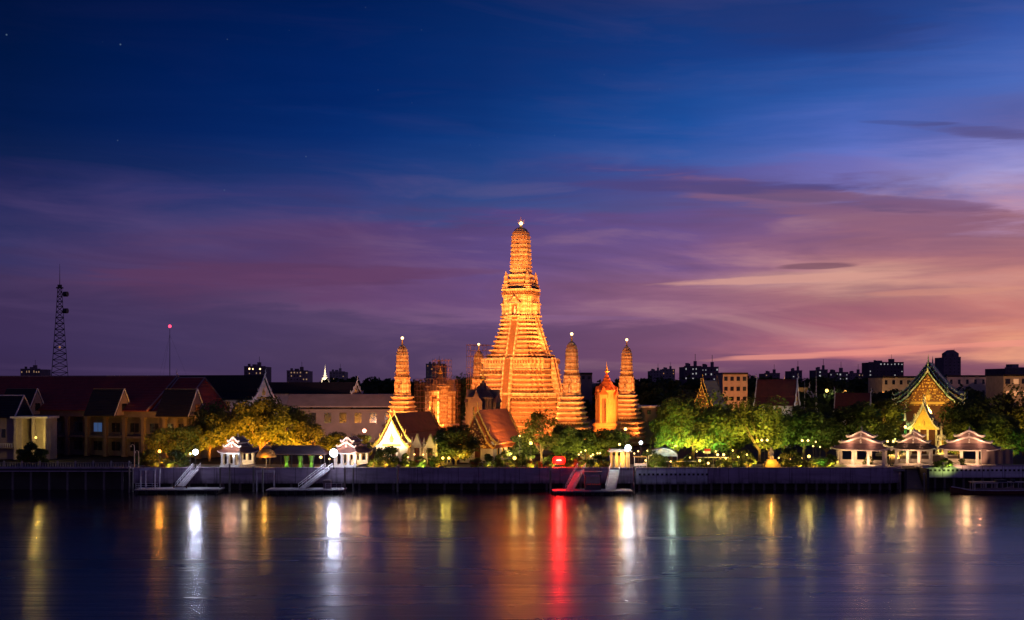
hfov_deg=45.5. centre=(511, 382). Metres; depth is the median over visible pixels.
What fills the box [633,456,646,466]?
market stall
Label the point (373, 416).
window
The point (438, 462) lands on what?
bed shrub
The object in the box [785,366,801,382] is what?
building
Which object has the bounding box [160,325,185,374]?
radio mast
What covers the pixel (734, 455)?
shrub
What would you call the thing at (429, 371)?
building
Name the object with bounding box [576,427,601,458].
tree
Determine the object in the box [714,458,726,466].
bed shrub
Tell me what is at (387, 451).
shrub
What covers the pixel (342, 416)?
window
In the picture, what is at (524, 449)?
tree
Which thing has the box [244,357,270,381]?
building
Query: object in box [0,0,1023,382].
sky
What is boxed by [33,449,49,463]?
shrub
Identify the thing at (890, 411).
tree
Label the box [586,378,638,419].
distant tree
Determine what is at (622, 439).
tree
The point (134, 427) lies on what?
window
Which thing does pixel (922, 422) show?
gate hall
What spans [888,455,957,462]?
pink wall
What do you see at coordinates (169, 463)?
bed shrub
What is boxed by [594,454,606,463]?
shrub
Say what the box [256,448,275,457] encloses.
dome umbrella
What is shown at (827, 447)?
tree
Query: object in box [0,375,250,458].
colonnaded hall
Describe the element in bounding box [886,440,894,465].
street lamp
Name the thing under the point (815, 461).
bed shrub
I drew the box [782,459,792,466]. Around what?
bed shrub
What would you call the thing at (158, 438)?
tree
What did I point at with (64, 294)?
lattice tower
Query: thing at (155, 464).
bed shrub
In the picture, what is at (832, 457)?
shrub
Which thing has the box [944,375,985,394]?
apartment building
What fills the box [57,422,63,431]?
window
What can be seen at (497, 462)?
bed shrub
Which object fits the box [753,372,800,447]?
temple hall
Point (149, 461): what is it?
bed shrub
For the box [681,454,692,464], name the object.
shrub
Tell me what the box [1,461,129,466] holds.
balustrade
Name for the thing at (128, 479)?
mooring post
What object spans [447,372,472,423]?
tree
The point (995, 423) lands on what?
tree
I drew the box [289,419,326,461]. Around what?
tree
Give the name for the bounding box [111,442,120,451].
window
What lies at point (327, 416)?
window
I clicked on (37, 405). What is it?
gable window
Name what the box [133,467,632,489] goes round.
embankment wall
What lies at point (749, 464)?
bed shrub
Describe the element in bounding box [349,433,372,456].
tree
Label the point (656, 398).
distant tree
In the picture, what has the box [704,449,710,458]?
notice board
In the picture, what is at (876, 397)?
distant tree
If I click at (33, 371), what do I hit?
building
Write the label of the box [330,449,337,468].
street lamp
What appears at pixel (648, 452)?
shrub
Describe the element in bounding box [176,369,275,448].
temple hall
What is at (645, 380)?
distant tree
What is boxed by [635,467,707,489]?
embankment wall
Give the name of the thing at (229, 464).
mooring post
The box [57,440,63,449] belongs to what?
window
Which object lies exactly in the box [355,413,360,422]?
window
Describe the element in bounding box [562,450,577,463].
shrub
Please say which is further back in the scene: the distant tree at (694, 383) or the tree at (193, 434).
the distant tree at (694, 383)
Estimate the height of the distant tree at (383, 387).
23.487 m
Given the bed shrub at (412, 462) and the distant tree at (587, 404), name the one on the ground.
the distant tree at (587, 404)
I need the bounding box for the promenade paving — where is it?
[0,464,1023,470]
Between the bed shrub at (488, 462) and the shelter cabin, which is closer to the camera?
the shelter cabin
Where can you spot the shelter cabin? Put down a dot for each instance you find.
(592, 483)
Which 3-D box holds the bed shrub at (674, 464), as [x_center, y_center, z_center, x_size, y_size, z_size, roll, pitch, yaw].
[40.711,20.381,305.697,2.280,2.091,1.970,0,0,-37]
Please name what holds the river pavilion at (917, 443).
on the promenade paving
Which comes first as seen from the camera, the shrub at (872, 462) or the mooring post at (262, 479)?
the mooring post at (262, 479)
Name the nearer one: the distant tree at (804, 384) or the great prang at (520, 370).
the great prang at (520, 370)
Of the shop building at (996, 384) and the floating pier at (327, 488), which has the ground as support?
the shop building at (996, 384)
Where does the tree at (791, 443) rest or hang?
on the ground
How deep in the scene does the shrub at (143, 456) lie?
308.36 m
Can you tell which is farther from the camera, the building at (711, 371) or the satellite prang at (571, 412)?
the building at (711, 371)
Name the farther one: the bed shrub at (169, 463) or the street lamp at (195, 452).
the bed shrub at (169, 463)
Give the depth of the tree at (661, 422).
329.77 m
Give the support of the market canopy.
on the promenade paving
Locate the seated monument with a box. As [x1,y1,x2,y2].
[762,447,779,466]
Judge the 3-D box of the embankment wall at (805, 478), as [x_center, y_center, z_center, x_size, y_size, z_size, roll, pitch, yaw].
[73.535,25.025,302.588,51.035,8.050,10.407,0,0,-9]
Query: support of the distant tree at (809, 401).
on the ground
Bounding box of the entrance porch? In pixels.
[10,416,58,459]
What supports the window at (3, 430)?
in the balcony house at (14, 405)
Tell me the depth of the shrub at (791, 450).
308.53 m
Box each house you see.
[0,395,33,458]
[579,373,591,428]
[638,405,661,443]
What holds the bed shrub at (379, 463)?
on the promenade paving
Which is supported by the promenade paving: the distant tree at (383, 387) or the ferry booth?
the ferry booth
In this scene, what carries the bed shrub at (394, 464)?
on the promenade paving
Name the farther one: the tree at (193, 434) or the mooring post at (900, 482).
the tree at (193, 434)
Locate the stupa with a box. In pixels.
[321,369,327,381]
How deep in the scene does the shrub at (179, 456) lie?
308.39 m
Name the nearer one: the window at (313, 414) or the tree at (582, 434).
the tree at (582, 434)
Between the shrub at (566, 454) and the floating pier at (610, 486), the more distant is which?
the shrub at (566, 454)
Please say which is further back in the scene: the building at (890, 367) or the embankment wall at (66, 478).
the building at (890, 367)
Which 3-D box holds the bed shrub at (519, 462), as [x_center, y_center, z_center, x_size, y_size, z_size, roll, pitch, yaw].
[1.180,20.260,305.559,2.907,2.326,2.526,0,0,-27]
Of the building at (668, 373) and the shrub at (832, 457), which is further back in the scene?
the building at (668, 373)
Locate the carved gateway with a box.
[410,434,437,465]
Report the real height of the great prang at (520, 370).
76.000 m
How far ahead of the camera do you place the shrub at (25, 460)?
317.42 m
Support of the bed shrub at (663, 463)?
on the promenade paving
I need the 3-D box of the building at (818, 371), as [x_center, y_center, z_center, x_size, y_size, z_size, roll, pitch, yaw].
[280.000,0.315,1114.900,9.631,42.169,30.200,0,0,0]
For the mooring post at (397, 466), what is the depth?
295.81 m
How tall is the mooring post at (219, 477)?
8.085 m
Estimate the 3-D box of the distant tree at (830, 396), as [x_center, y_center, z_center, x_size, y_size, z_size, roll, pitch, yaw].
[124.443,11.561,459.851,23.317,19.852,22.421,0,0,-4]
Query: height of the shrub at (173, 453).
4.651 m
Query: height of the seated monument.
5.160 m
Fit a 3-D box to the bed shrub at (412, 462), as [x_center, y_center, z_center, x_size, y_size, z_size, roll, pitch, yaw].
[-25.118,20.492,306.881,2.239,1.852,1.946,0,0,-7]
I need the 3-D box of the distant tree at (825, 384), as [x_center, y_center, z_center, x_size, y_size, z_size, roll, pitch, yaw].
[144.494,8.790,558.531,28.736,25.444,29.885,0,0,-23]
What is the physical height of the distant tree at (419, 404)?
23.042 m
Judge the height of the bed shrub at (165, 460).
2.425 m
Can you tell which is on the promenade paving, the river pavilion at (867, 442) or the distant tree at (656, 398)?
the river pavilion at (867, 442)
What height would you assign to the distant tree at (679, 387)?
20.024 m
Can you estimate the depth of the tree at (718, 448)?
329.80 m
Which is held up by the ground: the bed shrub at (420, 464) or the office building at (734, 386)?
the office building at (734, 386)
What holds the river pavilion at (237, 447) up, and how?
on the promenade paving
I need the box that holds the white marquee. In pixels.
[648,447,677,458]
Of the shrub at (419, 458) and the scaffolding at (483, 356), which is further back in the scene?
the scaffolding at (483, 356)
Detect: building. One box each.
[20,365,50,375]
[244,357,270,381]
[286,367,312,381]
[329,368,347,381]
[426,356,446,379]
[648,368,661,381]
[660,362,674,380]
[679,361,701,384]
[701,362,718,379]
[716,373,747,407]
[759,369,779,378]
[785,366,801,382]
[809,359,827,379]
[828,368,847,381]
[848,369,863,379]
[862,354,903,377]
[867,376,915,429]
[935,353,960,374]
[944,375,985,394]
[985,364,1023,374]
[985,374,1023,406]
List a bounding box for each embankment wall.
[0,467,136,489]
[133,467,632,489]
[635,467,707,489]
[705,465,901,489]
[922,465,1023,487]
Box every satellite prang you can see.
[382,337,416,431]
[462,343,482,427]
[548,332,591,453]
[618,338,646,445]
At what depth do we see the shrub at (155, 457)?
308.06 m
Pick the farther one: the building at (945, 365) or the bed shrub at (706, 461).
the building at (945, 365)
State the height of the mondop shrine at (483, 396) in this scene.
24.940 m
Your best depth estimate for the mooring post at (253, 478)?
295.81 m
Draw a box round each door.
[414,448,418,465]
[475,448,480,458]
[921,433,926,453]
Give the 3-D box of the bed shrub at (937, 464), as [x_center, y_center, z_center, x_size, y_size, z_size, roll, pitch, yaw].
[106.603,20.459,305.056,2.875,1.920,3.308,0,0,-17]
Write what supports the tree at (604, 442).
on the ground
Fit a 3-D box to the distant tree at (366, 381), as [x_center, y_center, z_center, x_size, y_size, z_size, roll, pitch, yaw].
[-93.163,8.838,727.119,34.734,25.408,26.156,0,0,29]
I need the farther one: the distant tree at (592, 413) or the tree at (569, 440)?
the distant tree at (592, 413)
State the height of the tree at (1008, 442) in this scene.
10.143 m
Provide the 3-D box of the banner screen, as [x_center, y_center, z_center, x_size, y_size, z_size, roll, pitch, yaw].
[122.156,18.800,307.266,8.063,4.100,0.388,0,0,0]
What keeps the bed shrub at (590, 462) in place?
on the promenade paving
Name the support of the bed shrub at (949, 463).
on the promenade paving
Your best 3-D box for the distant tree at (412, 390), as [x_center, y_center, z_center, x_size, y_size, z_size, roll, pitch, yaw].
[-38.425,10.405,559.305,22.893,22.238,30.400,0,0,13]
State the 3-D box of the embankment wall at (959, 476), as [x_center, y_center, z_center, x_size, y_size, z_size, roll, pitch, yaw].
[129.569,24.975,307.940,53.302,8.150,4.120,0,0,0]
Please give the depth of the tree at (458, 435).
309.69 m
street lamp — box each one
[193,449,197,468]
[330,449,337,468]
[625,445,630,468]
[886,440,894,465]
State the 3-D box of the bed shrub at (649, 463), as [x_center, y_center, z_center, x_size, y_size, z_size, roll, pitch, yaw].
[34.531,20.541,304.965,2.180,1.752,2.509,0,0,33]
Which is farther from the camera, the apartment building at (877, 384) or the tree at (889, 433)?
the apartment building at (877, 384)
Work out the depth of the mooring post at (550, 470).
291.80 m
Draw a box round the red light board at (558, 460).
[553,457,564,466]
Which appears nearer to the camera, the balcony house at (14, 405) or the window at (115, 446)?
the balcony house at (14, 405)
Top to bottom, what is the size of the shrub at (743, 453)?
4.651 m
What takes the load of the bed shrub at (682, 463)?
on the promenade paving
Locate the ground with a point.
(681, 453)
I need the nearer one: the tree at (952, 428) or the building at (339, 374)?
the tree at (952, 428)
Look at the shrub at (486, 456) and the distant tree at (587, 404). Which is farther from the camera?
the distant tree at (587, 404)
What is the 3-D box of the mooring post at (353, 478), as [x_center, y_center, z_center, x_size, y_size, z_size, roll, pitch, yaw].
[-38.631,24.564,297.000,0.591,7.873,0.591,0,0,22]
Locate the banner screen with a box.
[981,449,1012,464]
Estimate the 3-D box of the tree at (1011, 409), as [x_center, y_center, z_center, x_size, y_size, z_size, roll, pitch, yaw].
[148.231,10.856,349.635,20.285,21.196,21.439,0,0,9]
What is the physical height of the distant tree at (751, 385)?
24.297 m
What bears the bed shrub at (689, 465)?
on the promenade paving
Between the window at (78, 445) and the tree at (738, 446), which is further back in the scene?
the window at (78, 445)
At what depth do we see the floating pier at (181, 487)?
290.45 m
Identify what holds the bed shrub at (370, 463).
on the promenade paving
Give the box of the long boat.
[950,479,1023,493]
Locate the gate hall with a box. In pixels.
[906,395,942,454]
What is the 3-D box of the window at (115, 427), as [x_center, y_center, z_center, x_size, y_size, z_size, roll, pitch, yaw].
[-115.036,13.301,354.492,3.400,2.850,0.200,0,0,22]
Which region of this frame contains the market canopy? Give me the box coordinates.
[273,445,329,466]
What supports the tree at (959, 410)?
on the ground
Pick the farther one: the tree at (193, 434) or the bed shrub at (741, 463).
the tree at (193, 434)
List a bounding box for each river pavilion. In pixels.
[217,434,258,466]
[334,433,372,466]
[830,428,893,466]
[893,427,936,465]
[937,426,1000,464]
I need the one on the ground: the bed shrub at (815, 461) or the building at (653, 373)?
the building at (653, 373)
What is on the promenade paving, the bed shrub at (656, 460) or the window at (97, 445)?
the bed shrub at (656, 460)
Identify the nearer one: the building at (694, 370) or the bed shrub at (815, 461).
the bed shrub at (815, 461)
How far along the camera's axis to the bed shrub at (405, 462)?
306.06 m
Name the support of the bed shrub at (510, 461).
on the promenade paving
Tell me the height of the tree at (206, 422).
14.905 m
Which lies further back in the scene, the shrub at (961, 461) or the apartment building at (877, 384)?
the apartment building at (877, 384)
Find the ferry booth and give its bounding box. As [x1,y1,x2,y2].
[607,449,631,466]
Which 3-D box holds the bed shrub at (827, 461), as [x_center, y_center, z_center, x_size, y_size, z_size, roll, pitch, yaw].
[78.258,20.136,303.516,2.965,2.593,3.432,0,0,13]
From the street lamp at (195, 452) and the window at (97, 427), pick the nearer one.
the street lamp at (195, 452)
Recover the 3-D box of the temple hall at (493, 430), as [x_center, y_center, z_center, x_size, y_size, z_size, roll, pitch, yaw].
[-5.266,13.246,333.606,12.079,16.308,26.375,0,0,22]
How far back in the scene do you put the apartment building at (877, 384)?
500.00 m
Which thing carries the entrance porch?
on the ground
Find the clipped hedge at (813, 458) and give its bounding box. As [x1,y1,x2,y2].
[809,456,833,464]
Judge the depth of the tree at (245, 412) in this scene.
333.24 m
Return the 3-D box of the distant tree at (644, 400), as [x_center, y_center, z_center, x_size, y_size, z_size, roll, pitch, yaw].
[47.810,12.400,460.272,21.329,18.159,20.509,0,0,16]
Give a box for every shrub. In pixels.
[15,448,32,462]
[16,441,41,463]
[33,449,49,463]
[136,449,155,466]
[145,459,158,466]
[150,460,161,466]
[152,454,163,464]
[161,458,170,465]
[165,460,175,466]
[166,449,184,466]
[175,453,189,465]
[176,459,188,466]
[366,458,378,466]
[374,445,397,466]
[375,461,383,466]
[380,457,391,466]
[391,456,399,464]
[391,462,397,466]
[399,453,408,466]
[401,461,410,466]
[408,460,415,466]
[415,456,426,464]
[415,460,425,466]
[427,455,439,464]
[428,460,436,466]
[433,459,444,466]
[469,458,480,466]
[482,458,492,466]
[484,454,494,464]
[493,459,501,466]
[494,450,511,466]
[504,459,516,466]
[510,455,521,462]
[512,459,521,466]
[520,452,534,465]
[525,460,534,466]
[535,461,542,466]
[542,455,552,465]
[545,456,559,466]
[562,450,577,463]
[566,460,574,466]
[574,457,588,466]
[584,459,595,466]
[591,459,600,466]
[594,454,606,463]
[599,459,609,466]
[642,448,661,464]
[645,461,654,466]
[647,458,661,465]
[658,454,668,466]
[658,458,669,466]
[671,460,678,466]
[677,458,688,466]
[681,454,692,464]
[685,461,692,466]
[693,460,700,466]
[703,459,711,466]
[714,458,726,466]
[721,461,730,466]
[727,452,737,466]
[736,449,748,466]
[736,460,745,466]
[744,460,751,466]
[746,452,756,463]
[779,452,793,465]
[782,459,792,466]
[783,447,802,466]
[790,458,803,466]
[802,460,809,466]
[807,459,819,466]
[814,458,823,466]
[821,458,832,466]
[827,453,837,465]
[862,456,873,464]
[932,461,941,467]
[940,457,953,467]
[958,458,966,464]
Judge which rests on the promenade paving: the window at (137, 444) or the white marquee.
the white marquee
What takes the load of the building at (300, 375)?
on the ground
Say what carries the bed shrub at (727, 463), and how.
on the promenade paving
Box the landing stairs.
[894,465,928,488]
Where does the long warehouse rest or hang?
on the ground
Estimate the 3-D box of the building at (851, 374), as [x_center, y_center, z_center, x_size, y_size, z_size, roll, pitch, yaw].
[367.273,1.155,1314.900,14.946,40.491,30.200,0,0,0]
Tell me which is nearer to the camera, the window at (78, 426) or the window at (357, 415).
the window at (78, 426)
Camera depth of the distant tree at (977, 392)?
454.88 m
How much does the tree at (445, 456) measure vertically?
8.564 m
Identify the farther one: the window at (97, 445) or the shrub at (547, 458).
the window at (97, 445)
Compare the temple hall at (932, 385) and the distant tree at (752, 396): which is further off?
the distant tree at (752, 396)
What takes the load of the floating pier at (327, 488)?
on the water
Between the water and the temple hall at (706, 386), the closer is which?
the water
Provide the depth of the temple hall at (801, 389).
456.15 m
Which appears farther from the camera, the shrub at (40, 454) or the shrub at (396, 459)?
the shrub at (40, 454)
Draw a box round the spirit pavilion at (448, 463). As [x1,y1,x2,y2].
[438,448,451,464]
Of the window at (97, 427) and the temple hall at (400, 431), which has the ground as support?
the temple hall at (400, 431)
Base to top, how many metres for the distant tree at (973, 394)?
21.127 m
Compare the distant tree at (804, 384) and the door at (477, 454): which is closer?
the door at (477, 454)
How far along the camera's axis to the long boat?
289.60 m
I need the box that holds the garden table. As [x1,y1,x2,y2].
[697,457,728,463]
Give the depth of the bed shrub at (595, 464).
305.46 m
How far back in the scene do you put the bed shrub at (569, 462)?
305.92 m
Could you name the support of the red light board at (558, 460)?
on the promenade paving
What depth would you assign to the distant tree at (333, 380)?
726.55 m
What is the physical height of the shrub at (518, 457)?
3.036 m
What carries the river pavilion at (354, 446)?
on the promenade paving
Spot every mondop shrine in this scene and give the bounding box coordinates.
[424,367,459,428]
[464,373,501,427]
[593,363,621,432]
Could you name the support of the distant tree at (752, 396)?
on the ground
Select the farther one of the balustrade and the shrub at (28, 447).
the shrub at (28, 447)
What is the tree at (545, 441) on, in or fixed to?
on the promenade paving
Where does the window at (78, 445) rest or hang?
in the colonnaded hall
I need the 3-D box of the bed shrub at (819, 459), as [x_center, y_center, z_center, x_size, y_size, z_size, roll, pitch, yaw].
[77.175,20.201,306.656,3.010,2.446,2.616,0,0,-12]
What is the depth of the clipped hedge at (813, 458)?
307.75 m
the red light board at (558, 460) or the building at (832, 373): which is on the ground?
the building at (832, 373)
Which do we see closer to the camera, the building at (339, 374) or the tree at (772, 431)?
the tree at (772, 431)
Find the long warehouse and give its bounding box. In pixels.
[287,394,393,441]
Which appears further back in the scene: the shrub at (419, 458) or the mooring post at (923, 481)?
the shrub at (419, 458)
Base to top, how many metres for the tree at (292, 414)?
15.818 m
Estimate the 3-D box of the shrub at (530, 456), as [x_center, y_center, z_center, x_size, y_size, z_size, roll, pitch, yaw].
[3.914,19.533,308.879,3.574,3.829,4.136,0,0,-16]
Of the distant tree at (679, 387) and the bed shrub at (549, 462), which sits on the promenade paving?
the bed shrub at (549, 462)
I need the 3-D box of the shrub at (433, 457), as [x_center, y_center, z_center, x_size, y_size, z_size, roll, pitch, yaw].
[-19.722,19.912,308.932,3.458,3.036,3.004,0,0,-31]
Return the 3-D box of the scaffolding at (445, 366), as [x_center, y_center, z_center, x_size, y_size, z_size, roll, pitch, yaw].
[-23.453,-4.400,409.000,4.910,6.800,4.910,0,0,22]
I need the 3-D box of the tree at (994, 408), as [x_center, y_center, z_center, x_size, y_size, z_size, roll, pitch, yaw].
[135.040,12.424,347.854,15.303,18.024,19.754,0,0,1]
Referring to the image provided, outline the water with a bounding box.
[0,488,1023,619]
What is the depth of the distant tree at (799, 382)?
725.24 m
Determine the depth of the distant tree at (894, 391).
461.03 m
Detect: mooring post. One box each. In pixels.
[128,466,129,492]
[131,468,133,491]
[219,467,220,487]
[228,463,230,490]
[252,466,254,491]
[262,468,263,491]
[343,467,345,492]
[352,467,354,490]
[396,465,398,491]
[549,469,551,492]
[633,466,634,492]
[899,473,901,491]
[923,473,924,490]
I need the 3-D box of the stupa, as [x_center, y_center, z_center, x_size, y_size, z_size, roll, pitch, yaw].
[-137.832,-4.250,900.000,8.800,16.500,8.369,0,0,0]
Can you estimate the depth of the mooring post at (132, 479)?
295.81 m
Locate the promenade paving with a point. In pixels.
(331, 465)
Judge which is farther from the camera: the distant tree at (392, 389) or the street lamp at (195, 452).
the distant tree at (392, 389)
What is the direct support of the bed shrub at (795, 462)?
on the promenade paving
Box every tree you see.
[142,426,190,457]
[166,424,209,457]
[190,407,240,460]
[193,396,260,459]
[226,395,288,459]
[258,403,313,460]
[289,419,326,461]
[320,377,342,381]
[321,431,346,451]
[344,376,376,407]
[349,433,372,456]
[357,378,394,407]
[360,378,391,407]
[386,381,424,397]
[411,379,424,411]
[411,381,425,410]
[425,434,457,463]
[433,424,481,465]
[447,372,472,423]
[509,434,539,460]
[518,408,561,463]
[549,424,583,458]
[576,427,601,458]
[583,379,615,410]
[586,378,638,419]
[586,428,622,456]
[605,429,633,454]
[634,375,663,394]
[636,388,693,414]
[636,394,647,404]
[648,398,690,460]
[660,388,747,460]
[665,386,698,400]
[679,374,709,389]
[696,404,737,460]
[721,407,757,452]
[724,395,795,461]
[748,376,798,395]
[748,392,760,418]
[767,411,803,450]
[784,405,836,459]
[786,377,808,386]
[792,388,831,430]
[798,376,836,393]
[803,411,843,456]
[808,374,855,398]
[824,388,848,414]
[824,401,884,444]
[854,396,912,431]
[863,389,899,428]
[873,388,899,431]
[874,422,904,460]
[934,399,988,457]
[942,419,973,458]
[957,383,979,400]
[964,388,985,400]
[964,395,1012,437]
[975,412,1023,449]
[990,383,1023,455]
[993,424,1023,456]
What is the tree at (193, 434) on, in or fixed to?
on the ground
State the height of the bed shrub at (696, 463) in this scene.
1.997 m
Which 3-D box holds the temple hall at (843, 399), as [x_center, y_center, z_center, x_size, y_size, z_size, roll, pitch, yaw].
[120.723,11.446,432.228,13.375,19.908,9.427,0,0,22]
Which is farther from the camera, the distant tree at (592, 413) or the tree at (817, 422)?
the distant tree at (592, 413)
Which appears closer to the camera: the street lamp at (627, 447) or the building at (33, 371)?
the street lamp at (627, 447)
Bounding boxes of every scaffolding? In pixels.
[414,379,460,432]
[432,359,451,378]
[466,344,487,391]
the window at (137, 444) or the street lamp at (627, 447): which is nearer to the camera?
the street lamp at (627, 447)
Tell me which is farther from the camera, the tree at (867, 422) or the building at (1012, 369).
the building at (1012, 369)
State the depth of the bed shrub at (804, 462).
303.43 m
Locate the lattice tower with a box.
[51,274,68,375]
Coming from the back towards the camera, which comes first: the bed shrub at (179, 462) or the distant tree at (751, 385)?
the distant tree at (751, 385)
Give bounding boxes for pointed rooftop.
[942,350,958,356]
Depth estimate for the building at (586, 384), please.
560.00 m
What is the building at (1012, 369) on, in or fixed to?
on the ground
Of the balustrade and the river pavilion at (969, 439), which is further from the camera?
the river pavilion at (969, 439)
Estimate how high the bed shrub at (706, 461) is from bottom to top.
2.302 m
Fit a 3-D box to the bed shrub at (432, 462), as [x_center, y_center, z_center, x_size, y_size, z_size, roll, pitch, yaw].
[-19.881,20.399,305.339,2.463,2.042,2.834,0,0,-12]
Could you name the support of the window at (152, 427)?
in the colonnaded hall
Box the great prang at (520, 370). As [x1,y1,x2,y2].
[478,221,562,440]
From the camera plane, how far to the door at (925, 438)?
349.81 m
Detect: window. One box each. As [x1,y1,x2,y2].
[2,429,5,437]
[35,403,39,410]
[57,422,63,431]
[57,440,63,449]
[74,422,82,431]
[74,441,82,450]
[93,423,102,432]
[93,441,102,450]
[111,423,120,432]
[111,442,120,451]
[130,423,139,432]
[130,442,139,451]
[149,424,158,432]
[309,413,315,422]
[324,413,330,422]
[339,413,345,422]
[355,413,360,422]
[370,413,376,422]
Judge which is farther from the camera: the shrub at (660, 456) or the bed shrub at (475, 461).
the shrub at (660, 456)
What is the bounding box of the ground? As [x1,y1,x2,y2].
[0,383,1023,467]
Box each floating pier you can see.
[134,463,224,493]
[266,463,346,494]
[552,463,632,494]
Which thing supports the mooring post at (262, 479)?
in the water
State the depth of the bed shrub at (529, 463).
303.37 m
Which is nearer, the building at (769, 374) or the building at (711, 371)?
the building at (711, 371)
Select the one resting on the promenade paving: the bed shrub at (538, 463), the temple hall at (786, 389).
the bed shrub at (538, 463)
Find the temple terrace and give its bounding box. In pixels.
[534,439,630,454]
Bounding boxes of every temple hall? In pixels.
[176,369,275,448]
[268,377,362,430]
[370,406,440,460]
[460,400,520,462]
[694,375,732,411]
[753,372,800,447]
[797,382,817,429]
[833,387,871,427]
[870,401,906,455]
[892,355,967,451]
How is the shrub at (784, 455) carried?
on the promenade paving
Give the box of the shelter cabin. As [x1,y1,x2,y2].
[583,471,601,489]
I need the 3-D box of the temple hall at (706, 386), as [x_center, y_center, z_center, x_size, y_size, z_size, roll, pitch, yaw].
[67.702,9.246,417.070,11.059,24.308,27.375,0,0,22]
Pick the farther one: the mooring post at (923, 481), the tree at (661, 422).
the tree at (661, 422)
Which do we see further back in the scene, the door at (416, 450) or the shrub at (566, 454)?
the door at (416, 450)
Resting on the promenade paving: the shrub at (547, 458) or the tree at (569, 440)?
the shrub at (547, 458)
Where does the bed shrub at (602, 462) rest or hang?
on the promenade paving
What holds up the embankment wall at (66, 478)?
in the water
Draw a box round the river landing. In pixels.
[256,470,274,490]
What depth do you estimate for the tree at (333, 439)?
328.15 m
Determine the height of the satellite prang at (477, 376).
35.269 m
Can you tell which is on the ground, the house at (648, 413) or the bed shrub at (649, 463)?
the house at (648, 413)
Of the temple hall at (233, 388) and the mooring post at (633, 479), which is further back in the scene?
the temple hall at (233, 388)
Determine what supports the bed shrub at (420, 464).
on the promenade paving
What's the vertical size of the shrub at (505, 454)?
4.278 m
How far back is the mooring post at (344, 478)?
292.86 m
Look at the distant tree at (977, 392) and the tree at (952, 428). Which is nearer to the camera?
the tree at (952, 428)
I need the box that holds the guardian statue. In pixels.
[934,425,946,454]
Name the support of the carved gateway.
on the promenade paving
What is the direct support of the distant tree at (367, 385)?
on the ground
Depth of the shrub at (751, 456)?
308.52 m
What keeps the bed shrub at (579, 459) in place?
on the promenade paving
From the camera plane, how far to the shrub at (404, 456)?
308.48 m
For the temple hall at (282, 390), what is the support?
on the ground
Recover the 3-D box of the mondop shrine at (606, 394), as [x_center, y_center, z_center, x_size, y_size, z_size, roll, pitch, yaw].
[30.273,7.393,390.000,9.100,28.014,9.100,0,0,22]

